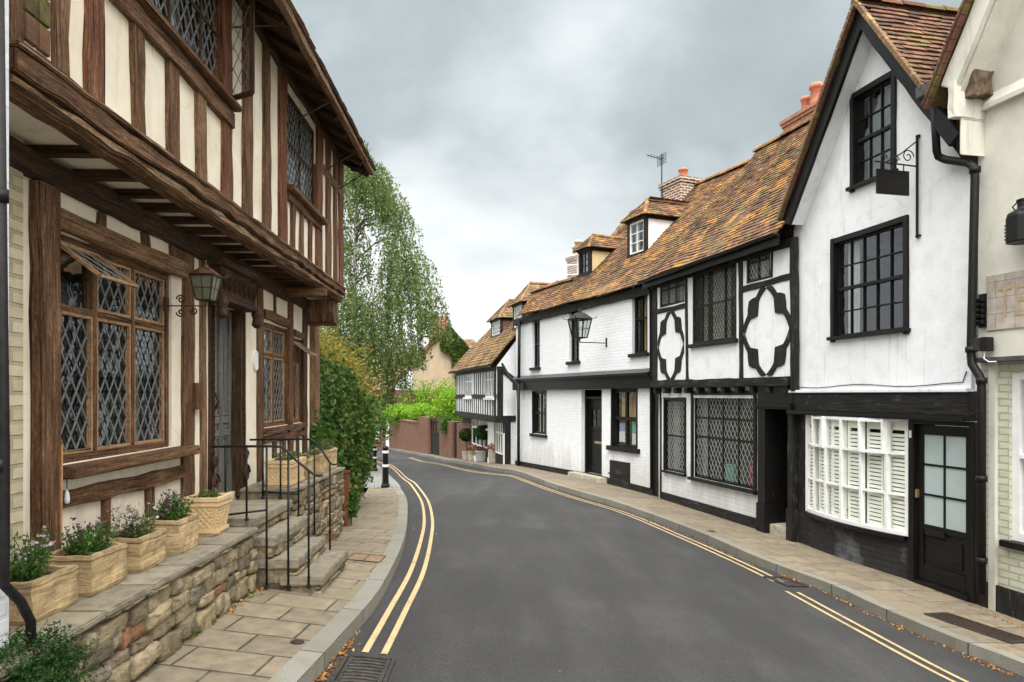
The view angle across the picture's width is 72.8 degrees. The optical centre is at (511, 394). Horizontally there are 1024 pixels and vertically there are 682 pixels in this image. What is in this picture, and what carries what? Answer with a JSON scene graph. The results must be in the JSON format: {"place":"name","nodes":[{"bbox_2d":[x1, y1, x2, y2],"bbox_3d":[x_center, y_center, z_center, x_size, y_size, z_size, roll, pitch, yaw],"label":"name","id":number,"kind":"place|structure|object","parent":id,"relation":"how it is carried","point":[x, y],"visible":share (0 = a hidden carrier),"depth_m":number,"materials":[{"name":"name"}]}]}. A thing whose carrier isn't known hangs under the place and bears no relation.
{"place":"outdoors","nodes":[
{"label":"outdoors","id":0,"kind":"place"},
{"bbox_2d":[130,468,398,681],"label":"pavement","id":1,"kind":"structure","parent":0,"point":[251,638],"depth_m":4.68,"materials":[{"name":"beige stone"}]},
{"bbox_2d":[0,619,103,681],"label":"conifer shrub","id":2,"kind":"object","parent":1,"relation":"on","point":[55,664],"visible":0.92,"depth_m":2.76,"materials":[{"name":"green plant"}]},
{"bbox_2d":[0,527,257,681],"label":"stone wall","id":3,"kind":"structure","parent":1,"relation":"on","point":[136,625],"depth_m":3.83,"materials":[{"name":"beige stone"}]},
{"bbox_2d":[9,564,78,625],"bbox_3d":[-2.248,0.924,3.223,0.268,0.200,0.350,0,0,-1],"label":"planter","id":4,"kind":"object","parent":3,"relation":"on","point":[54,591],"visible":0.72,"depth_m":3.19,"materials":[{"name":"stone"}]},
{"bbox_2d":[10,525,56,581],"bbox_3d":[-2.231,0.736,3.246,0.268,0.263,0.381,0,0,-1],"label":"bedding plant","id":5,"kind":"object","parent":4,"relation":"on","point":[34,570],"visible":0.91,"depth_m":3.18,"materials":[{"name":"green plant"}]},
{"bbox_2d":[44,542,127,596],"bbox_3d":[-2.252,0.916,3.663,0.280,0.216,0.347,0,0,-1],"label":"planter","id":6,"kind":"object","parent":3,"relation":"on","point":[102,570],"visible":0.66,"depth_m":3.57,"materials":[{"name":"stone"}]},
{"bbox_2d":[60,445,62,541],"bbox_3d":[-2.362,0.515,3.640,0.010,0.505,0.056,0,0,-28],"label":"garden cane","id":7,"kind":"object","parent":6,"relation":"in","point":[61,511],"visible":0.95,"depth_m":3.63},
{"bbox_2d":[60,517,120,555],"bbox_3d":[-2.229,0.752,3.673,0.258,0.202,0.315,0,0,12],"label":"bedding plant","id":8,"kind":"object","parent":6,"relation":"on","point":[84,542],"visible":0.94,"depth_m":3.62,"materials":[{"name":"green plant"}]},
{"bbox_2d":[103,528,166,573],"bbox_3d":[-2.249,0.918,4.107,0.267,0.211,0.321,0,0,-1],"label":"planter","id":9,"kind":"object","parent":3,"relation":"on","point":[146,552],"visible":0.53,"depth_m":4.01,"materials":[{"name":"stone"}]},
{"bbox_2d":[101,502,160,537],"bbox_3d":[-2.235,0.746,4.103,0.249,0.220,0.298,0,0,-1],"label":"bedding plant","id":10,"kind":"object","parent":9,"relation":"on","point":[136,527],"visible":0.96,"depth_m":4.07,"materials":[{"name":"green plant"}]},
{"bbox_2d":[143,513,198,554],"bbox_3d":[-2.249,0.911,4.557,0.268,0.225,0.298,0,0,-1],"label":"planter","id":11,"kind":"object","parent":3,"relation":"on","point":[182,536],"visible":0.59,"depth_m":4.45,"materials":[{"name":"stone"}]},
{"bbox_2d":[150,489,198,520],"bbox_3d":[-2.238,0.728,4.563,0.263,0.231,0.298,0,0,-1],"label":"bedding plant","id":12,"kind":"object","parent":11,"relation":"on","point":[172,511],"visible":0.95,"depth_m":4.52,"materials":[{"name":"green plant"}]},
{"bbox_2d":[182,493,233,535],"bbox_3d":[-2.238,0.880,5.107,0.269,0.282,0.280,0,0,-1],"label":"planter","id":13,"kind":"object","parent":3,"relation":"on","point":[213,516],"visible":0.82,"depth_m":5.00,"materials":[{"name":"stone"}]},
{"bbox_2d":[196,486,223,497],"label":"bedding plant","id":14,"kind":"object","parent":13,"relation":"on","point":[208,494],"visible":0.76,"depth_m":5.09,"materials":[{"name":"green plant"}]},
{"bbox_2d":[227,500,347,593],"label":"stone steps","id":15,"kind":"structure","parent":1,"relation":"on","point":[326,567],"depth_m":5.63,"materials":[{"name":"beige stone"}]},
{"bbox_2d":[211,445,322,588],"bbox_3d":[-1.904,0.948,5.400,0.868,1.115,0.032,0,0,0],"label":"handrail","id":16,"kind":"object","parent":15,"relation":"on","point":[267,447],"visible":0.89,"depth_m":5.39,"materials":[{"name":"metal"}]},
{"bbox_2d":[250,438,336,549],"bbox_3d":[-2.024,0.932,6.420,0.802,1.067,0.032,0,0,0],"label":"handrail","id":17,"kind":"object","parent":15,"relation":"on","point":[298,439],"visible":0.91,"depth_m":6.41,"materials":[{"name":"metal"}]},
{"bbox_2d":[239,467,344,544],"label":"stone wall","id":18,"kind":"structure","parent":1,"relation":"on","point":[321,502],"depth_m":7.27,"materials":[{"name":"beige stone"}]},
{"bbox_2d":[264,456,305,486],"bbox_3d":[-2.200,0.745,6.748,0.269,0.252,0.480,0,0,-1],"label":"planter","id":19,"kind":"object","parent":18,"relation":"on","point":[273,473],"visible":0.81,"depth_m":6.53,"materials":[{"name":"stone"}]},
{"bbox_2d":[271,449,299,460],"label":"bedding plant","id":20,"kind":"object","parent":19,"relation":"on","point":[294,453],"visible":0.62,"depth_m":6.67,"materials":[{"name":"green plant"}]},
{"bbox_2d":[303,457,315,479],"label":"planter","id":21,"kind":"object","parent":18,"relation":"on","point":[309,463],"visible":0.22,"depth_m":7.10,"materials":[{"name":"stone"}]},
{"bbox_2d":[304,453,326,474],"bbox_3d":[-2.194,0.760,7.639,0.239,0.231,0.301,0,0,-1],"label":"planter","id":22,"kind":"object","parent":18,"relation":"on","point":[320,462],"visible":0.38,"depth_m":7.54,"materials":[{"name":"stone"}]},
{"bbox_2d":[310,448,337,470],"bbox_3d":[-2.194,0.750,8.113,0.241,0.249,0.349,0,0,-1],"label":"planter","id":23,"kind":"object","parent":18,"relation":"on","point":[331,454],"visible":0.36,"depth_m":8.01,"materials":[{"name":"stone"}]},
{"bbox_2d":[317,438,335,449],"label":"bedding plant","id":24,"kind":"object","parent":23,"relation":"in","point":[327,446],"visible":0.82,"depth_m":8.08,"materials":[{"name":"green plant"}]},
{"bbox_2d":[309,409,340,465],"bbox_3d":[-2.750,1.095,9.736,0.660,1.805,0.852,0,0,0],"label":"rose bush","id":25,"kind":"object","parent":1,"relation":"on","point":[320,433],"visible":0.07,"depth_m":9.69,"materials":[{"name":"green plant"}]},
{"bbox_2d":[312,348,378,510],"bbox_3d":[-3.367,0.793,11.597,2.233,3.232,4.402,0,0,0],"label":"hedge","id":26,"kind":"object","parent":1,"relation":"on","point":[347,413],"visible":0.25,"depth_m":10.98,"materials":[{"name":"green plant"}]},
{"bbox_2d":[343,470,350,526],"bbox_3d":[-2.236,1.448,9.361,0.100,0.850,0.100,0,0,0],"label":"wooden post","id":27,"kind":"object","parent":1,"relation":"on","point":[346,488],"visible":0.56,"depth_m":9.32,"materials":[{"name":"red wood"}]},
{"bbox_2d":[347,553,385,562],"bbox_3d":[-1.433,1.615,6.842,0.328,0.029,0.348,5,-3,0],"label":"slab","id":28,"kind":"object","parent":1,"relation":"on","point":[366,557],"visible":0.83,"depth_m":6.83,"materials":[{"name":"beige stone"}]},
{"bbox_2d":[363,473,400,487],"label":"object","id":29,"kind":"object","parent":1,"relation":"on","point":[377,477],"visible":0.5,"depth_m":16.96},
{"bbox_2d":[381,446,389,487],"bbox_3d":[-2.895,1.640,15.877,0.210,0.960,0.200,0,0,0],"label":"bollard","id":30,"kind":"object","parent":29,"relation":"on","point":[385,474],"visible":1,"depth_m":15.82,"materials":[{"name":"black metal"}]},
{"bbox_2d":[291,0,962,389],"label":"sky","id":31,"kind":"structure","parent":0,"point":[513,133],"materials":[{"name":"grey"}]},
{"bbox_2d":[315,449,1023,681],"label":"road","id":32,"kind":"structure","parent":0,"point":[514,577],"depth_m":6.28,"materials":[{"name":"grey asphalt"}]},
{"bbox_2d":[268,465,407,681],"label":"kerb","id":33,"kind":"structure","parent":32,"relation":"on","point":[311,659],"depth_m":4.93,"materials":[{"name":"stone"}]},
{"bbox_2d":[320,326,389,428],"bbox_3d":[-3.650,0.325,12.625,2.724,3.609,4.852,0,0,0],"label":"golden shrub","id":34,"kind":"object","parent":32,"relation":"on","point":[330,347],"visible":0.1,"depth_m":12.62,"materials":[{"name":"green plant"}]},
{"bbox_2d":[329,654,395,681],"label":"storm drain","id":35,"kind":"object","parent":32,"relation":"on","point":[356,668],"visible":0.98,"depth_m":4.27,"materials":[{"name":"grey metal"}]},
{"bbox_2d":[365,393,397,453],"bbox_3d":[-6.401,1.312,29.945,2.913,3.509,2.891,0,0,-42],"label":"garden shrub","id":36,"kind":"object","parent":32,"relation":"on","point":[384,421],"visible":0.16,"depth_m":29.98,"materials":[{"name":"green plant"}]},
{"bbox_2d":[320,140,453,410],"bbox_3d":[-3.933,-2.391,20.493,4.549,10.064,4.283,0,0,0],"label":"birch tree","id":37,"kind":"object","parent":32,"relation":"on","point":[371,188],"visible":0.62,"depth_m":19.76,"materials":[{"name":"green plant"}]},
{"bbox_2d":[380,402,433,423],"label":"garden shrub","id":38,"kind":"object","parent":32,"relation":"on","point":[401,412],"visible":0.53,"depth_m":40.79,"materials":[{"name":"green plant"}]},
{"bbox_2d":[407,402,435,418],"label":"garden shrub","id":39,"kind":"object","parent":32,"relation":"on","point":[422,409],"visible":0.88,"depth_m":36.45,"materials":[{"name":"green plant"}]},
{"bbox_2d":[393,375,455,416],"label":"acacia tree","id":40,"kind":"object","parent":32,"relation":"on","point":[424,398],"visible":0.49,"depth_m":43.15,"materials":[{"name":"green plant"}]},
{"bbox_2d":[427,385,462,421],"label":"garden shrub","id":41,"kind":"object","parent":32,"relation":"on","point":[448,405],"visible":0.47,"depth_m":33.94,"materials":[{"name":"green plant"}]},
{"bbox_2d":[388,448,1023,675],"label":"kerb","id":42,"kind":"structure","parent":32,"relation":"on","point":[987,653],"depth_m":7.90,"materials":[{"name":"stone"}]},
{"bbox_2d":[763,576,808,587],"bbox_3d":[3.184,2.188,8.081,0.306,0.046,0.420,7,-1,-20],"label":"storm drain","id":43,"kind":"object","parent":32,"relation":"on","point":[787,582],"visible":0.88,"depth_m":8.07,"materials":[{"name":"grey metal"}]},
{"bbox_2d":[394,448,1023,657],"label":"pavement","id":44,"kind":"structure","parent":0,"point":[907,596],"depth_m":8.84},
{"bbox_2d":[462,451,467,459],"bbox_3d":[-1.845,2.457,28.000,0.367,0.360,0.367,0,0,0],"label":"flower pot","id":45,"kind":"object","parent":44,"relation":"on","point":[465,455],"visible":0.6,"depth_m":27.86,"materials":[{"name":"stone"}]},
{"bbox_2d":[458,428,470,451],"bbox_3d":[-1.854,1.946,27.998,0.658,1.246,0.649,0,0,0],"label":"topiary tree","id":46,"kind":"object","parent":45,"relation":"in","point":[464,435],"visible":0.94,"depth_m":27.82,"materials":[{"name":"green plant"}]},
{"bbox_2d":[475,450,485,461],"bbox_3d":[-1.084,2.260,25.600,0.583,0.420,0.583,0,0,0],"label":"flower pot","id":47,"kind":"object","parent":44,"relation":"on","point":[480,456],"visible":0.66,"depth_m":25.37,"materials":[{"name":"grey concrete"}]},
{"bbox_2d":[474,425,487,446],"bbox_3d":[-1.093,1.783,25.603,0.665,1.373,0.665,0,0,0],"label":"topiary tree","id":48,"kind":"object","parent":47,"relation":"in","point":[479,432],"visible":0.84,"depth_m":25.43,"materials":[{"name":"green plant"}]},
{"bbox_2d":[138,485,1023,680],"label":"fallen leaves","id":49,"kind":"object","parent":44,"relation":"on","point":[322,676],"visible":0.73,"depth_m":5.42,"materials":[{"name":"brown plant"}]},
{"bbox_2d":[924,612,1023,643],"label":"cellar grate","id":50,"kind":"object","parent":44,"relation":"on","point":[984,629],"visible":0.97,"depth_m":6.55,"materials":[{"name":"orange metal"}]},
{"bbox_3d":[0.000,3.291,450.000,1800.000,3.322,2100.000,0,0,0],"label":"ground","id":51,"kind":"structure","parent":0,"visible":0},
{"bbox_2d":[0,0,8,651],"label":"white brick house","id":52,"kind":"structure","parent":51,"relation":"on","point":[4,613],"depth_m":2.77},
{"bbox_2d":[0,0,35,646],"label":"drainpipe","id":53,"kind":"object","parent":52,"relation":"attached to","point":[14,594],"visible":0.91,"depth_m":2.69,"materials":[{"name":"metal"}]},
{"bbox_2d":[9,132,22,568],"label":"brick pier","id":54,"kind":"structure","parent":51,"relation":"on","point":[16,326],"depth_m":3.56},
{"bbox_2d":[9,0,376,562],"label":"timber framed house","id":55,"kind":"structure","parent":51,"relation":"on","point":[159,149],"depth_m":5.11,"materials":[{"name":"beige paint"}]},
{"bbox_2d":[60,234,168,463],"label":"window","id":56,"kind":"structure","parent":55,"relation":"in","point":[115,336],"depth_m":4.97,"materials":[{"name":"brown wood"}]},
{"bbox_2d":[163,260,227,316],"bbox_3d":[-2.418,-0.808,5.277,0.431,0.433,0.254,0,0,-2],"label":"wall lantern","id":57,"kind":"object","parent":55,"relation":"attached to","point":[205,280],"depth_m":5.23,"materials":[{"name":"glass"}]},
{"bbox_2d":[192,383,204,409],"bbox_3d":[-2.624,0.010,5.773,0.065,0.220,0.168,0,0,-2],"label":"letter box","id":58,"kind":"object","parent":55,"relation":"attached to","point":[198,395],"visible":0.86,"depth_m":5.73,"materials":[{"name":"brown wood"}]},
{"bbox_2d":[151,0,254,99],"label":"window","id":59,"kind":"structure","parent":55,"relation":"in","point":[192,19],"depth_m":5.16,"materials":[{"name":"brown wood"}]},
{"bbox_2d":[215,305,231,492],"bbox_3d":[-2.713,0.038,6.448,0.112,1.792,0.576,0,0,-2],"label":"door","id":60,"kind":"structure","parent":55,"relation":"in","point":[223,327],"depth_m":6.55,"materials":[{"name":"grey wood"}]},
{"bbox_2d":[252,351,257,370],"bbox_3d":[-2.688,-0.360,7.279,0.020,0.211,0.156,0,0,-2],"label":"wall plaque","id":61,"kind":"object","parent":55,"relation":"attached to","point":[255,360],"depth_m":7.24,"materials":[{"name":"white paint"}]},
{"bbox_2d":[264,323,285,426],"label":"window","id":62,"kind":"structure","parent":55,"relation":"in","point":[274,336],"depth_m":8.16,"materials":[{"name":"brown wood"}]},
{"bbox_2d":[287,93,313,204],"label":"window","id":63,"kind":"structure","parent":55,"relation":"in","point":[298,166],"depth_m":7.75,"materials":[{"name":"brown glass"}]},
{"bbox_2d":[293,338,316,422],"bbox_3d":[-2.706,-0.178,8.903,0.322,1.084,0.457,0,0,-2],"label":"window","id":64,"kind":"structure","parent":55,"relation":"in","point":[298,346],"depth_m":9.06,"materials":[{"name":"brown wood"}]},
{"bbox_2d":[349,160,363,171],"bbox_3d":[-2.118,-3.116,9.452,0.200,0.150,0.100,0,0,-2],"label":"security light","id":65,"kind":"object","parent":55,"relation":"attached to","point":[356,168],"visible":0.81,"depth_m":9.42,"materials":[{"name":"metal"}]},
{"bbox_2d":[362,353,452,448],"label":"terrace house","id":66,"kind":"structure","parent":51,"relation":"on","point":[387,442],"depth_m":43.95,"materials":[{"name":"brick"}]},
{"bbox_2d":[390,416,436,453],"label":"garden wall","id":67,"kind":"structure","parent":51,"relation":"on","point":[412,435],"depth_m":37.51,"materials":[{"name":"red brick"}]},
{"bbox_2d":[412,316,455,389],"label":"rendered house","id":68,"kind":"structure","parent":51,"relation":"on","point":[438,365],"depth_m":50.00,"materials":[{"name":"paint"}]},
{"bbox_2d":[439,327,469,386],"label":"ivy","id":69,"kind":"object","parent":68,"relation":"attached to","point":[457,349],"visible":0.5,"depth_m":49.60,"materials":[{"name":"green plant"}]},
{"bbox_2d":[439,420,461,458],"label":"garden wall","id":70,"kind":"structure","parent":51,"relation":"on","point":[450,443],"depth_m":30.67,"materials":[{"name":"red brick"}]},
{"bbox_2d":[430,419,438,454],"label":"garden gate","id":71,"kind":"structure","parent":70,"relation":"attached to","point":[434,442],"depth_m":33.76,"materials":[{"name":"grey wood"}]},
{"bbox_2d":[437,412,453,434],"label":"creeper","id":72,"kind":"object","parent":70,"relation":"attached to","point":[444,424],"visible":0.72,"depth_m":31.34,"materials":[{"name":"green plant"}]},
{"bbox_2d":[448,281,570,463],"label":"cottage","id":73,"kind":"structure","parent":51,"relation":"on","point":[485,395],"depth_m":24.16,"materials":[{"name":"white paint"}]},
{"bbox_2d":[465,374,471,396],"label":"window","id":74,"kind":"structure","parent":73,"relation":"in","point":[468,378],"depth_m":27.07,"materials":[{"name":"white glass"}]},
{"bbox_2d":[472,419,487,447],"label":"window","id":75,"kind":"structure","parent":73,"relation":"in","point":[478,442],"depth_m":27.62,"materials":[{"name":"white paint"}]},
{"bbox_2d":[485,371,493,397],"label":"window","id":76,"kind":"structure","parent":73,"relation":"in","point":[490,379],"depth_m":23.68,"materials":[{"name":"white paint"}]},
{"bbox_2d":[488,422,494,457],"bbox_3d":[-0.716,2.112,24.459,0.050,2.460,0.818,0,0,-15],"label":"door","id":77,"kind":"structure","parent":73,"relation":"in","point":[491,425],"depth_m":24.38,"materials":[{"name":"white paint"}]},
{"bbox_2d":[495,423,502,454],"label":"window","id":78,"kind":"structure","parent":73,"relation":"in","point":[500,425],"depth_m":23.72,"materials":[{"name":"white paint"}]},
{"bbox_2d":[510,158,794,494],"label":"house","id":79,"kind":"structure","parent":51,"relation":"on","point":[584,410],"depth_m":18.01,"materials":[{"name":"white brick"}]},
{"bbox_2d":[501,320,520,465],"bbox_3d":[0.030,0.011,21.965,0.310,4.664,1.266,0,0,-23],"label":"drainpipe","id":80,"kind":"object","parent":79,"relation":"attached to","point":[517,383],"visible":0.92,"depth_m":21.64,"materials":[{"name":"metal"}]},
{"bbox_2d":[535,320,539,366],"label":"window","id":81,"kind":"structure","parent":79,"relation":"in","point":[537,323],"depth_m":21.04,"materials":[{"name":"black glass"}]},
{"bbox_2d":[535,392,545,434],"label":"window","id":82,"kind":"structure","parent":79,"relation":"in","point":[540,397],"depth_m":21.05,"materials":[{"name":"black glass"}]},
{"bbox_2d":[572,311,578,360],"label":"window","id":83,"kind":"structure","parent":79,"relation":"in","point":[575,342],"depth_m":18.88,"materials":[{"name":"black glass"}]},
{"bbox_2d":[565,307,606,346],"bbox_3d":[1.844,-1.655,16.896,1.068,0.962,0.627,0,0,-23],"label":"street lantern","id":84,"kind":"object","parent":79,"relation":"attached to","point":[579,315],"visible":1,"depth_m":16.75,"materials":[{"name":"metal"}]},
{"bbox_2d":[589,399,601,473],"bbox_3d":[2.233,1.069,17.877,0.060,1.909,0.943,0,0,-23],"label":"door","id":85,"kind":"structure","parent":79,"relation":"in","point":[595,433],"depth_m":18.01,"materials":[{"name":"black wood"}]},
{"bbox_2d":[614,388,635,447],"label":"window","id":86,"kind":"structure","parent":79,"relation":"in","point":[624,399],"depth_m":16.69,"materials":[{"name":"black glass"}]},
{"bbox_2d":[635,284,647,352],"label":"window","id":87,"kind":"structure","parent":79,"relation":"in","point":[641,303],"depth_m":16.04,"materials":[{"name":"black glass"}]},
{"bbox_2d":[647,153,665,197],"bbox_3d":[4.012,-6.043,19.534,0.517,1.550,0.414,0,0,-23],"label":"tv aerial","id":88,"kind":"object","parent":79,"relation":"attached to","point":[661,158],"visible":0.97,"depth_m":19.62,"materials":[{"name":"grey metal"}]},
{"bbox_2d":[652,388,661,496],"bbox_3d":[3.193,1.327,15.088,0.090,2.977,0.513,0,0,-16],"label":"drainpipe","id":89,"kind":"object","parent":79,"relation":"attached to","point":[655,491],"depth_m":15.16,"materials":[{"name":"black metal"}]},
{"bbox_2d":[637,82,823,537],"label":"tudor house","id":90,"kind":"structure","parent":51,"relation":"on","point":[720,277],"depth_m":12.73,"materials":[{"name":"white paint"}]},
{"bbox_2d":[647,287,652,489],"bbox_3d":[2.964,-0.194,15.022,0.216,4.499,0.121,0,0,-16],"label":"drainpipe","id":91,"kind":"object","parent":90,"relation":"attached to","point":[651,398],"visible":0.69,"depth_m":15.03,"materials":[{"name":"metal"}]},
{"bbox_2d":[660,280,683,307],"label":"window","id":92,"kind":"structure","parent":90,"relation":"in","point":[671,294],"depth_m":14.35,"materials":[{"name":"grey glass"}]},
{"bbox_2d":[666,400,683,473],"bbox_3d":[3.734,0.843,14.379,0.770,1.565,0.894,0,0,-16],"label":"window","id":93,"kind":"structure","parent":90,"relation":"in","point":[676,435],"depth_m":14.57,"materials":[{"name":"grey glass"}]},
{"bbox_2d":[693,263,736,343],"bbox_3d":[3.965,-1.756,12.786,0.570,1.643,1.549,0,0,-16],"label":"window","id":94,"kind":"structure","parent":90,"relation":"in","point":[714,292],"depth_m":12.89,"materials":[{"name":"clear glass"}]},
{"bbox_2d":[695,398,752,488],"bbox_3d":[4.197,0.801,12.716,0.770,1.681,2.029,0,0,-16],"label":"window","id":95,"kind":"structure","parent":90,"relation":"in","point":[725,436],"depth_m":13.23,"materials":[{"name":"clear glass"}]},
{"bbox_2d":[747,234,793,283],"bbox_3d":[4.324,-2.205,11.496,0.570,0.744,0.718,0,0,-16],"label":"window","id":96,"kind":"structure","parent":90,"relation":"in","point":[758,269],"depth_m":11.53,"materials":[{"name":"black glass"}]},
{"bbox_2d":[777,0,979,603],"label":"gabled house","id":97,"kind":"structure","parent":51,"relation":"on","point":[885,397],"depth_m":8.94,"materials":[{"name":"white paint"}]},
{"bbox_2d":[805,415,925,535],"bbox_3d":[4.733,1.057,9.469,0.558,1.553,1.976,0,0,-13],"label":"bow window","id":98,"kind":"structure","parent":97,"relation":"in","point":[865,460],"depth_m":9.29,"materials":[{"name":"white paint"}]},
{"bbox_2d":[837,224,902,335],"bbox_3d":[5.132,-1.472,9.249,0.882,1.447,1.388,0,0,-13],"label":"window","id":99,"kind":"structure","parent":97,"relation":"in","point":[870,266],"depth_m":9.75,"materials":[{"name":"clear glass"}]},
{"bbox_2d":[874,134,920,237],"bbox_3d":[4.575,-2.494,8.243,0.620,1.235,0.060,0,0,-13],"label":"hanging sign","id":100,"kind":"object","parent":97,"relation":"attached to","point":[892,182],"visible":1,"depth_m":8.23,"materials":[{"name":"metal"}]},
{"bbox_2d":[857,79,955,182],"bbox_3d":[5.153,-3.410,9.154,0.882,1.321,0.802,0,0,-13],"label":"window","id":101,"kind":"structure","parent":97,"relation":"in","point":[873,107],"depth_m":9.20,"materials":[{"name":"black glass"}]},
{"bbox_2d":[915,425,968,593],"bbox_3d":[4.999,1.286,8.034,0.088,1.851,0.770,0,0,-13],"label":"door","id":102,"kind":"structure","parent":97,"relation":"in","point":[942,491],"depth_m":8.04,"materials":[{"name":"wood"}]},
{"bbox_2d":[920,0,1023,620],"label":"cream house","id":103,"kind":"structure","parent":51,"relation":"on","point":[975,88],"depth_m":7.28,"materials":[{"name":"beige paint"}]},
{"bbox_2d":[916,80,987,594],"bbox_3d":[4.827,-0.698,7.632,0.263,5.626,0.713,0,0,-19],"label":"drainpipe","id":104,"kind":"object","parent":103,"relation":"attached to","point":[981,477],"visible":0.87,"depth_m":7.42,"materials":[{"name":"metal"}]},
{"bbox_2d":[976,293,986,337],"bbox_3d":[5.047,-0.826,7.505,0.096,0.522,0.155,0,0,-13],"label":"cable terminal","id":105,"kind":"object","parent":103,"relation":"attached to","point":[981,317],"visible":0.61,"depth_m":7.45,"materials":[{"name":"metal"}]},
{"bbox_2d":[973,337,996,362],"bbox_3d":[5.022,-0.476,7.383,0.120,0.272,0.292,0,0,-13],"label":"junction box","id":106,"kind":"object","parent":103,"relation":"attached to","point":[984,344],"visible":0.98,"depth_m":7.33,"materials":[{"name":"grey metal"}]},
{"bbox_2d":[986,270,1023,330],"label":"painted sign","id":107,"kind":"object","parent":103,"relation":"attached to","point":[1005,300],"visible":1,"depth_m":7.22,"materials":[{"name":"beige"}]},
{"bbox_2d":[1004,198,1023,244],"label":"wall lamp","id":108,"kind":"object","parent":103,"relation":"attached to","point":[1014,228],"visible":1,"depth_m":6.85,"materials":[{"name":"metal"}]},
{"bbox_2d":[1012,371,1023,542],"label":"window","id":109,"kind":"structure","parent":103,"relation":"in","point":[1017,376],"depth_m":7.16,"materials":[{"name":"white paint"}]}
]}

